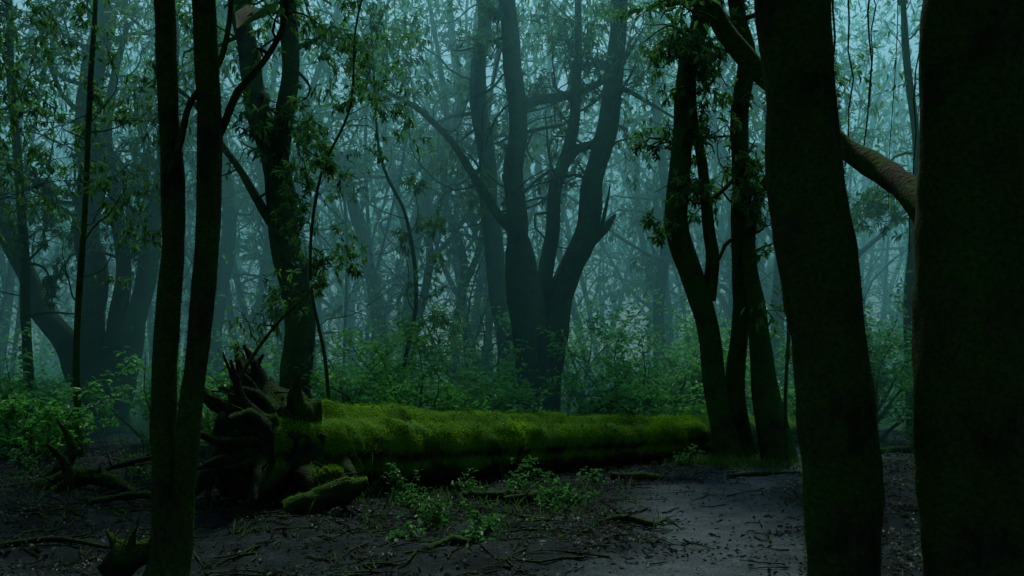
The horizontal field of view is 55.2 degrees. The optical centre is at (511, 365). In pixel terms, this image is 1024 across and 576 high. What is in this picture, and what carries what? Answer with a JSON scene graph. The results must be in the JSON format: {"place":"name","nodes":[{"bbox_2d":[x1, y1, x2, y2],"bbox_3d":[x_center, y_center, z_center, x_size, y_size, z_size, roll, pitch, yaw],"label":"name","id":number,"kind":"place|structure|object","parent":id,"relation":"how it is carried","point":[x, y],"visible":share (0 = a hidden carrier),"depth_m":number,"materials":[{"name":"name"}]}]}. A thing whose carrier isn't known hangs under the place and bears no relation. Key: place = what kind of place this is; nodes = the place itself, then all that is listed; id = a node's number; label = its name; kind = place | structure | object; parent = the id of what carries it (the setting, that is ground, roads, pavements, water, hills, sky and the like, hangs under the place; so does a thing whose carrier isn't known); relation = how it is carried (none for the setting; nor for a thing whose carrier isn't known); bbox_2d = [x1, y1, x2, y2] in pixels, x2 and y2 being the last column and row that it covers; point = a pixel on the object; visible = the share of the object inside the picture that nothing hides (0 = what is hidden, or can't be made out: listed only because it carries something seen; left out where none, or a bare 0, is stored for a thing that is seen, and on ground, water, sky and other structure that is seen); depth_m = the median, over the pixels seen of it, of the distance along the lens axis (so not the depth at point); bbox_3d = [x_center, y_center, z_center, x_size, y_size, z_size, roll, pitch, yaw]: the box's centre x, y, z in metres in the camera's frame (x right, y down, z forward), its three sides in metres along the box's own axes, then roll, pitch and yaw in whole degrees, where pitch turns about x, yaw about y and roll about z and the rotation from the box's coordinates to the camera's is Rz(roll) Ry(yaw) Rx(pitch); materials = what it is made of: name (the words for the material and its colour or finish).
{"place":"outdoors","nodes":[
{"label":"outdoors","id":0,"kind":"place"},
{"bbox_2d":[0,0,920,187],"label":"canopy","id":1,"kind":"object","parent":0,"point":[875,110],"visible":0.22,"depth_m":26.30,"materials":[{"name":"green plant"}]},
{"bbox_2d":[0,355,921,575],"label":"ground","id":2,"kind":"structure","parent":0,"point":[740,514],"depth_m":9.35,"materials":[{"name":"soil"}]},
{"bbox_2d":[0,362,45,413],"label":"leafy shrub","id":3,"kind":"object","parent":2,"relation":"on","point":[4,376],"visible":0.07,"depth_m":22.77,"materials":[{"name":"green plant"}]},
{"bbox_2d":[0,358,96,442],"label":"leafy shrub","id":4,"kind":"object","parent":2,"relation":"on","point":[43,382],"visible":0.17,"depth_m":20.34,"materials":[{"name":"green plant"}]},
{"bbox_2d":[3,435,98,478],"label":"woodland herb","id":5,"kind":"object","parent":2,"relation":"on","point":[30,460],"visible":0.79,"depth_m":13.53,"materials":[{"name":"green plant"}]},
{"bbox_2d":[0,0,104,242],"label":"thin tree","id":6,"kind":"object","parent":2,"relation":"on","point":[32,151],"visible":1,"depth_m":13.32,"materials":[{"name":"green plant"}]},
{"bbox_2d":[0,321,109,457],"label":"leafy shrub","id":7,"kind":"object","parent":2,"relation":"on","point":[15,386],"visible":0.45,"depth_m":17.84,"materials":[{"name":"green plant"}]},
{"bbox_2d":[0,531,110,549],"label":"fallen branch","id":8,"kind":"object","parent":2,"relation":"on","point":[58,539],"visible":0.9,"depth_m":8.86,"materials":[{"name":"brown wood"}]},
{"bbox_2d":[0,374,115,462],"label":"leafy shrub","id":9,"kind":"object","parent":2,"relation":"on","point":[52,437],"visible":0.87,"depth_m":15.94,"materials":[{"name":"green plant"}]},
{"bbox_2d":[0,0,154,442],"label":"thin tree","id":10,"kind":"object","parent":2,"relation":"on","point":[50,286],"visible":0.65,"depth_m":19.94,"materials":[{"name":"green plant"}]},
{"bbox_2d":[30,419,138,496],"bbox_3d":[-5.379,1.190,12.043,2.053,1.051,0.691,0,0,35],"label":"broken stump","id":11,"kind":"object","parent":2,"relation":"on","point":[62,473],"visible":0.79,"depth_m":12.00,"materials":[{"name":"brown wood"}]},
{"bbox_2d":[0,0,187,458],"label":"thin tree","id":12,"kind":"object","parent":2,"relation":"on","point":[87,130],"visible":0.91,"depth_m":16.96,"materials":[{"name":"green plant"}]},
{"bbox_2d":[0,0,246,432],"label":"forest tree","id":13,"kind":"object","parent":2,"relation":"on","point":[96,359],"visible":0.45,"depth_m":23.76,"materials":[{"name":"green plant"}]},
{"bbox_2d":[96,452,151,470],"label":"fallen branch","id":14,"kind":"object","parent":2,"relation":"on","point":[133,462],"visible":0.51,"depth_m":12.95,"materials":[{"name":"brown wood"}]},
{"bbox_2d":[97,498,151,575],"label":"broken stump","id":15,"kind":"object","parent":2,"relation":"on","point":[126,557],"visible":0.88,"depth_m":7.62,"materials":[{"name":"brown wood"}]},
{"bbox_2d":[113,431,151,480],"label":"woodland herb","id":16,"kind":"object","parent":2,"relation":"on","point":[139,468],"visible":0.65,"depth_m":13.62,"materials":[{"name":"green plant"}]},
{"bbox_2d":[86,486,201,505],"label":"fallen branch","id":17,"kind":"object","parent":2,"relation":"on","point":[129,495],"visible":0.53,"depth_m":10.80,"materials":[{"name":"brown wood"}]},
{"bbox_2d":[81,331,226,444],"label":"leafy shrub","id":18,"kind":"object","parent":2,"relation":"on","point":[145,399],"visible":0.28,"depth_m":18.82,"materials":[{"name":"green plant"}]},
{"bbox_2d":[140,0,279,409],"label":"forest tree","id":19,"kind":"object","parent":2,"relation":"on","point":[229,214],"visible":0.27,"depth_m":29.82,"materials":[{"name":"green plant"}]},
{"bbox_2d":[178,358,257,449],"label":"leafy shrub","id":20,"kind":"object","parent":2,"relation":"on","point":[206,422],"visible":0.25,"depth_m":17.02,"materials":[{"name":"green plant"}]},
{"bbox_2d":[142,0,332,575],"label":"twin trunk tree","id":21,"kind":"object","parent":2,"relation":"on","point":[174,440],"visible":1,"depth_m":7.41,"materials":[{"name":"brown plant"}]},
{"bbox_2d":[116,0,383,398],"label":"forest tree","id":22,"kind":"object","parent":2,"relation":"on","point":[268,131],"visible":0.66,"depth_m":17.82,"materials":[{"name":"green plant"}]},
{"bbox_2d":[235,1,277,27],"bbox_3d":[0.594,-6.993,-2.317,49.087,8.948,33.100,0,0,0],"label":"broken branch","id":23,"kind":"object","parent":22,"relation":"attached to","point":[241,15],"visible":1,"depth_m":7.51,"materials":[{"name":"green plant"}]},
{"bbox_2d":[204,261,327,500],"bbox_3d":[-2.775,0.189,11.065,1.408,2.837,0.560,0,0,0],"label":"leaning sapling","id":24,"kind":"object","parent":2,"relation":"on","point":[208,491],"visible":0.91,"depth_m":10.99,"materials":[{"name":"green plant"}]},
{"bbox_2d":[207,325,348,398],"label":"leafy shrub","id":25,"kind":"object","parent":2,"relation":"on","point":[276,378],"visible":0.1,"depth_m":22.38,"materials":[{"name":"green plant"}]},
{"bbox_2d":[218,3,404,373],"bbox_3d":[-7.512,-7.376,37.048,7.217,18.215,7.151,0,0,37],"label":"forest tree","id":26,"kind":"object","parent":2,"relation":"on","point":[356,215],"visible":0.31,"depth_m":35.84,"materials":[{"name":"green plant"}]},
{"bbox_2d":[281,475,368,514],"bbox_3d":[-2.003,1.423,10.488,0.918,0.517,0.457,0,0,-16],"label":"broken mossy limb","id":27,"kind":"object","parent":2,"relation":"on","point":[345,491],"visible":0.98,"depth_m":10.32,"materials":[{"name":"green wood"}]},
{"bbox_2d":[301,463,358,492],"bbox_3d":[-2.084,1.369,10.969,0.680,0.552,0.414,0,0,14],"label":"broken mossy limb","id":28,"kind":"object","parent":2,"relation":"on","point":[324,474],"visible":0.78,"depth_m":10.87,"materials":[{"name":"green wood"}]},
{"bbox_2d":[253,323,415,406],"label":"leafy shrub","id":29,"kind":"object","parent":2,"relation":"on","point":[334,395],"visible":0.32,"depth_m":18.37,"materials":[{"name":"green plant"}]},
{"bbox_2d":[253,0,434,399],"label":"thin tree","id":30,"kind":"object","parent":2,"relation":"on","point":[324,163],"visible":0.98,"depth_m":15.86,"materials":[{"name":"green plant"}]},
{"bbox_2d":[314,432,395,493],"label":"dry grass stems","id":31,"kind":"object","parent":2,"relation":"on","point":[361,465],"visible":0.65,"depth_m":11.50,"materials":[{"name":"brown plant"}]},
{"bbox_2d":[325,0,459,399],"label":"thin tree","id":32,"kind":"object","parent":2,"relation":"on","point":[428,226],"visible":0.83,"depth_m":19.97,"materials":[{"name":"green plant"}]},
{"bbox_2d":[301,304,506,411],"bbox_3d":[-1.851,0.314,17.372,3.370,2.950,3.662,0,0,-27],"label":"leafy shrub","id":33,"kind":"object","parent":2,"relation":"on","point":[385,393],"visible":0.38,"depth_m":17.24,"materials":[{"name":"green plant"}]},
{"bbox_2d":[382,463,426,499],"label":"woodland herb","id":34,"kind":"object","parent":2,"relation":"on","point":[399,484],"visible":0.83,"depth_m":11.60,"materials":[{"name":"green plant"}]},
{"bbox_2d":[385,515,425,541],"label":"woodland herb","id":35,"kind":"object","parent":2,"relation":"on","point":[412,532],"visible":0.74,"depth_m":8.89,"materials":[{"name":"green plant"}]},
{"bbox_2d":[321,213,497,388],"bbox_3d":[-2.250,-1.305,28.884,6.823,5.809,4.532,0,0,-14],"label":"leafy shrub","id":36,"kind":"object","parent":2,"relation":"on","point":[467,317],"visible":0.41,"depth_m":28.83,"materials":[{"name":"green plant"}]},
{"bbox_2d":[300,0,532,402],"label":"forest tree","id":37,"kind":"object","parent":2,"relation":"on","point":[417,243],"visible":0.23,"depth_m":39.73,"materials":[{"name":"green plant"}]},
{"bbox_2d":[394,483,444,510],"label":"woodland herb","id":38,"kind":"object","parent":2,"relation":"on","point":[409,500],"visible":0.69,"depth_m":10.94,"materials":[{"name":"green plant"}]},
{"bbox_2d":[321,308,533,409],"bbox_3d":[-2.115,0.210,21.183,4.721,3.126,3.733,0,0,41],"label":"leafy shrub","id":39,"kind":"object","parent":2,"relation":"on","point":[386,341],"visible":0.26,"depth_m":20.87,"materials":[{"name":"green plant"}]},
{"bbox_2d":[415,492,452,525],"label":"woodland herb","id":40,"kind":"object","parent":2,"relation":"on","point":[443,515],"visible":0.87,"depth_m":9.57,"materials":[{"name":"green plant"}]},
{"bbox_2d":[426,535,472,549],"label":"fallen branch","id":41,"kind":"object","parent":2,"relation":"on","point":[461,541],"visible":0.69,"depth_m":8.28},
{"bbox_2d":[0,248,905,427],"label":"undergrowth","id":42,"kind":"object","parent":2,"relation":"on","point":[50,376],"visible":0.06,"depth_m":34.41,"materials":[{"name":"green plant"}]},
{"bbox_2d":[342,0,565,384],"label":"forest tree","id":43,"kind":"object","parent":2,"relation":"on","point":[456,239],"visible":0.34,"depth_m":32.90,"materials":[{"name":"green plant"}]},
{"bbox_2d":[0,432,913,570],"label":"grass tufts","id":44,"kind":"object","parent":2,"relation":"on","point":[717,460],"visible":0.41,"depth_m":12.15,"materials":[{"name":"green plant"}]},
{"bbox_2d":[0,428,921,575],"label":"leaf litter","id":45,"kind":"object","parent":2,"relation":"on","point":[906,565],"visible":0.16,"depth_m":9.78,"materials":[{"name":"brown plant"}]},
{"bbox_2d":[0,443,921,575],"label":"fallen twigs","id":46,"kind":"object","parent":2,"relation":"on","point":[253,547],"depth_m":9.49,"materials":[{"name":"brown wood"}]},
{"bbox_2d":[0,0,922,405],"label":"distant forest","id":47,"kind":"object","parent":2,"relation":"on","point":[262,256],"visible":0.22,"depth_m":41.96,"materials":[{"name":"green plant"}]},
{"bbox_2d":[451,468,488,500],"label":"woodland herb","id":48,"kind":"object","parent":2,"relation":"on","point":[472,487],"visible":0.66,"depth_m":12.12,"materials":[{"name":"green plant"}]},
{"bbox_2d":[454,525,495,543],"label":"woodland herb","id":49,"kind":"object","parent":2,"relation":"on","point":[476,534],"visible":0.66,"depth_m":8.52,"materials":[{"name":"green plant"}]},
{"bbox_2d":[392,321,573,412],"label":"leafy shrub","id":50,"kind":"object","parent":2,"relation":"on","point":[511,399],"visible":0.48,"depth_m":19.21,"materials":[{"name":"green plant"}]},
{"bbox_2d":[460,498,505,533],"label":"woodland herb","id":51,"kind":"object","parent":2,"relation":"on","point":[486,522],"visible":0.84,"depth_m":9.31,"materials":[{"name":"green plant"}]},
{"bbox_2d":[390,257,593,410],"bbox_3d":[-0.593,-0.627,25.650,5.490,4.652,3.884,0,0,0],"label":"leafy shrub","id":52,"kind":"object","parent":2,"relation":"on","point":[471,352],"visible":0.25,"depth_m":25.88,"materials":[{"name":"green plant"}]},
{"bbox_2d":[391,0,596,411],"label":"forest tree","id":53,"kind":"object","parent":2,"relation":"on","point":[494,254],"visible":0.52,"depth_m":27.31,"materials":[{"name":"green plant"}]},
{"bbox_2d":[195,340,797,508],"bbox_3d":[1.209,0.723,14.737,13.149,2.055,2.170,0,0,-39],"label":"fallen mossy log","id":54,"kind":"object","parent":2,"relation":"on","point":[267,439],"visible":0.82,"depth_m":12.22,"materials":[{"name":"green plant"}]},
{"bbox_2d":[462,484,541,502],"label":"fallen branch","id":55,"kind":"object","parent":2,"relation":"on","point":[521,494],"visible":0.8,"depth_m":11.74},
{"bbox_2d":[496,467,538,494],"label":"woodland herb","id":56,"kind":"object","parent":2,"relation":"on","point":[524,482],"visible":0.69,"depth_m":11.90,"materials":[{"name":"green plant"}]},
{"bbox_2d":[328,0,723,414],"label":"forest tree","id":57,"kind":"object","parent":2,"relation":"on","point":[542,295],"visible":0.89,"depth_m":23.76,"materials":[{"name":"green plant"}]},
{"bbox_2d":[509,455,549,481],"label":"woodland herb","id":58,"kind":"object","parent":2,"relation":"on","point":[527,464],"visible":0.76,"depth_m":13.08,"materials":[{"name":"green plant"}]},
{"bbox_2d":[505,404,578,414],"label":"leafy shrub","id":59,"kind":"object","parent":2,"relation":"on","point":[521,409],"visible":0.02,"depth_m":17.74,"materials":[{"name":"green plant"}]},
{"bbox_2d":[534,470,574,511],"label":"woodland herb","id":60,"kind":"object","parent":2,"relation":"on","point":[551,497],"visible":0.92,"depth_m":11.25,"materials":[{"name":"green plant"}]},
{"bbox_2d":[477,270,661,415],"bbox_3d":[1.609,-0.662,27.424,5.423,4.740,4.178,0,0,-23],"label":"leafy shrub","id":61,"kind":"object","parent":2,"relation":"on","point":[587,370],"visible":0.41,"depth_m":26.93,"materials":[{"name":"green plant"}]},
{"bbox_2d":[560,475,600,505],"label":"woodland herb","id":62,"kind":"object","parent":2,"relation":"on","point":[573,498],"visible":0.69,"depth_m":11.58,"materials":[{"name":"green plant"}]},
{"bbox_2d":[576,466,606,484],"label":"woodland herb","id":63,"kind":"object","parent":2,"relation":"on","point":[594,476],"visible":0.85,"depth_m":12.87,"materials":[{"name":"green plant"}]},
{"bbox_2d":[535,309,673,415],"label":"leafy shrub","id":64,"kind":"object","parent":2,"relation":"on","point":[650,403],"visible":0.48,"depth_m":20.65,"materials":[{"name":"green plant"}]},
{"bbox_2d":[573,365,650,415],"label":"leafy shrub","id":65,"kind":"object","parent":2,"relation":"on","point":[623,401],"visible":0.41,"depth_m":18.95,"materials":[{"name":"green plant"}]},
{"bbox_2d":[577,357,686,414],"bbox_3d":[2.250,1.184,19.205,2.412,2.716,2.408,0,0,0],"label":"dead brush","id":66,"kind":"object","parent":2,"relation":"on","point":[632,399],"visible":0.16,"depth_m":19.14,"materials":[{"name":"brown plant"}]},
{"bbox_2d":[610,471,664,480],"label":"fallen branch","id":67,"kind":"object","parent":2,"relation":"on","point":[640,475],"visible":0.86,"depth_m":13.33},
{"bbox_2d":[616,354,707,416],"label":"leafy shrub","id":68,"kind":"object","parent":2,"relation":"on","point":[693,404],"visible":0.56,"depth_m":18.84,"materials":[{"name":"green plant"}]},
{"bbox_2d":[579,292,752,416],"bbox_3d":[3.751,-0.026,21.883,3.668,3.436,4.237,0,0,33],"label":"leafy shrub","id":69,"kind":"object","parent":2,"relation":"on","point":[651,345],"visible":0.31,"depth_m":21.47,"materials":[{"name":"green plant"}]},
{"bbox_2d":[600,0,732,377],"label":"forest tree","id":70,"kind":"object","parent":2,"relation":"on","point":[662,272],"visible":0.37,"depth_m":33.89,"materials":[{"name":"green plant"}]},
{"bbox_2d":[599,0,764,459],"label":"forest tree","id":71,"kind":"object","parent":2,"relation":"on","point":[688,131],"visible":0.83,"depth_m":16.35,"materials":[{"name":"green plant"}]},
{"bbox_2d":[673,444,704,465],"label":"woodland herb","id":72,"kind":"object","parent":2,"relation":"on","point":[685,456],"visible":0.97,"depth_m":15.17,"materials":[{"name":"green plant"}]},
{"bbox_2d":[625,281,790,396],"bbox_3d":[5.018,-0.205,23.755,4.307,3.773,2.758,0,0,-20],"label":"leafy shrub","id":73,"kind":"object","parent":2,"relation":"on","point":[693,333],"visible":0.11,"depth_m":23.73,"materials":[{"name":"green plant"}]},
{"bbox_2d":[663,0,770,457],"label":"forest tree","id":74,"kind":"object","parent":2,"relation":"on","point":[739,19],"visible":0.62,"depth_m":16.57,"materials":[{"name":"green plant"}]},
{"bbox_2d":[639,328,795,418],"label":"leafy shrub","id":75,"kind":"object","parent":2,"relation":"on","point":[789,408],"visible":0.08,"depth_m":19.85,"materials":[{"name":"green plant"}]},
{"bbox_2d":[727,471,799,477],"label":"fallen branch","id":76,"kind":"object","parent":2,"relation":"on","point":[755,473],"visible":0.94,"depth_m":14.17,"materials":[{"name":"brown wood"}]},
{"bbox_2d":[741,208,791,466],"bbox_3d":[4.374,-0.750,15.585,1.310,4.902,1.005,0,0,-36],"label":"thin sapling","id":77,"kind":"object","parent":2,"relation":"on","point":[787,355],"visible":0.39,"depth_m":15.48,"materials":[{"name":"green plant"}]},
{"bbox_2d":[654,305,890,415],"bbox_3d":[5.873,0.046,21.684,5.490,3.241,3.173,0,0,7],"label":"leafy shrub","id":78,"kind":"object","parent":2,"relation":"on","point":[783,356],"visible":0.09,"depth_m":22.08,"materials":[{"name":"green plant"}]},
{"bbox_2d":[673,0,884,398],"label":"forest tree","id":79,"kind":"object","parent":2,"relation":"on","point":[776,281],"visible":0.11,"depth_m":29.81,"materials":[{"name":"green plant"}]},
{"bbox_2d":[711,0,878,463],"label":"forest tree","id":80,"kind":"object","parent":2,"relation":"on","point":[767,402],"visible":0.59,"depth_m":16.25,"materials":[{"name":"green plant"}]},
{"bbox_2d":[754,0,884,575],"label":"tree trunk","id":81,"kind":"object","parent":2,"relation":"on","point":[815,243],"visible":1,"depth_m":5.80,"materials":[{"name":"brown plant"}]},
{"bbox_2d":[630,0,1023,575],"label":"tree trunk","id":82,"kind":"object","parent":2,"relation":"on","point":[960,198],"visible":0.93,"depth_m":5.43,"materials":[{"name":"brown plant"}]},
{"bbox_2d":[847,0,921,439],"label":"forest tree","id":83,"kind":"object","parent":2,"relation":"on","point":[875,199],"visible":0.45,"depth_m":20.93,"materials":[{"name":"green plant"}]},
{"bbox_2d":[864,268,912,442],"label":"leafy shrub","id":84,"kind":"object","parent":2,"relation":"on","point":[879,361],"visible":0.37,"depth_m":20.16,"materials":[{"name":"green plant"}]},
{"bbox_2d":[867,284,913,386],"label":"leafy shrub","id":85,"kind":"object","parent":2,"relation":"on","point":[903,354],"visible":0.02,"depth_m":20.27,"materials":[{"name":"green plant"}]},
{"bbox_2d":[879,318,904,404],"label":"leafy shrub","id":86,"kind":"object","parent":2,"relation":"on","point":[895,390],"visible":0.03,"depth_m":23.82,"materials":[{"name":"green plant"}]},
{"bbox_2d":[879,354,912,440],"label":"leafy shrub","id":87,"kind":"object","parent":2,"relation":"on","point":[903,380],"visible":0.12,"depth_m":19.48,"materials":[{"name":"green plant"}]},
{"bbox_2d":[881,446,913,454],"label":"fallen branch","id":88,"kind":"object","parent":2,"relation":"on","point":[907,449],"visible":0.41,"depth_m":17.43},
{"bbox_2d":[0,0,922,364],"label":"sky","id":89,"kind":"structure","parent":0,"point":[914,48],"materials":[{"name":"blue"}]},
{"bbox_2d":[832,0,918,251],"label":"hanging vines","id":90,"kind":"object","parent":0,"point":[871,58],"visible":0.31,"depth_m":10.47,"materials":[{"name":"green plant"}]}
]}

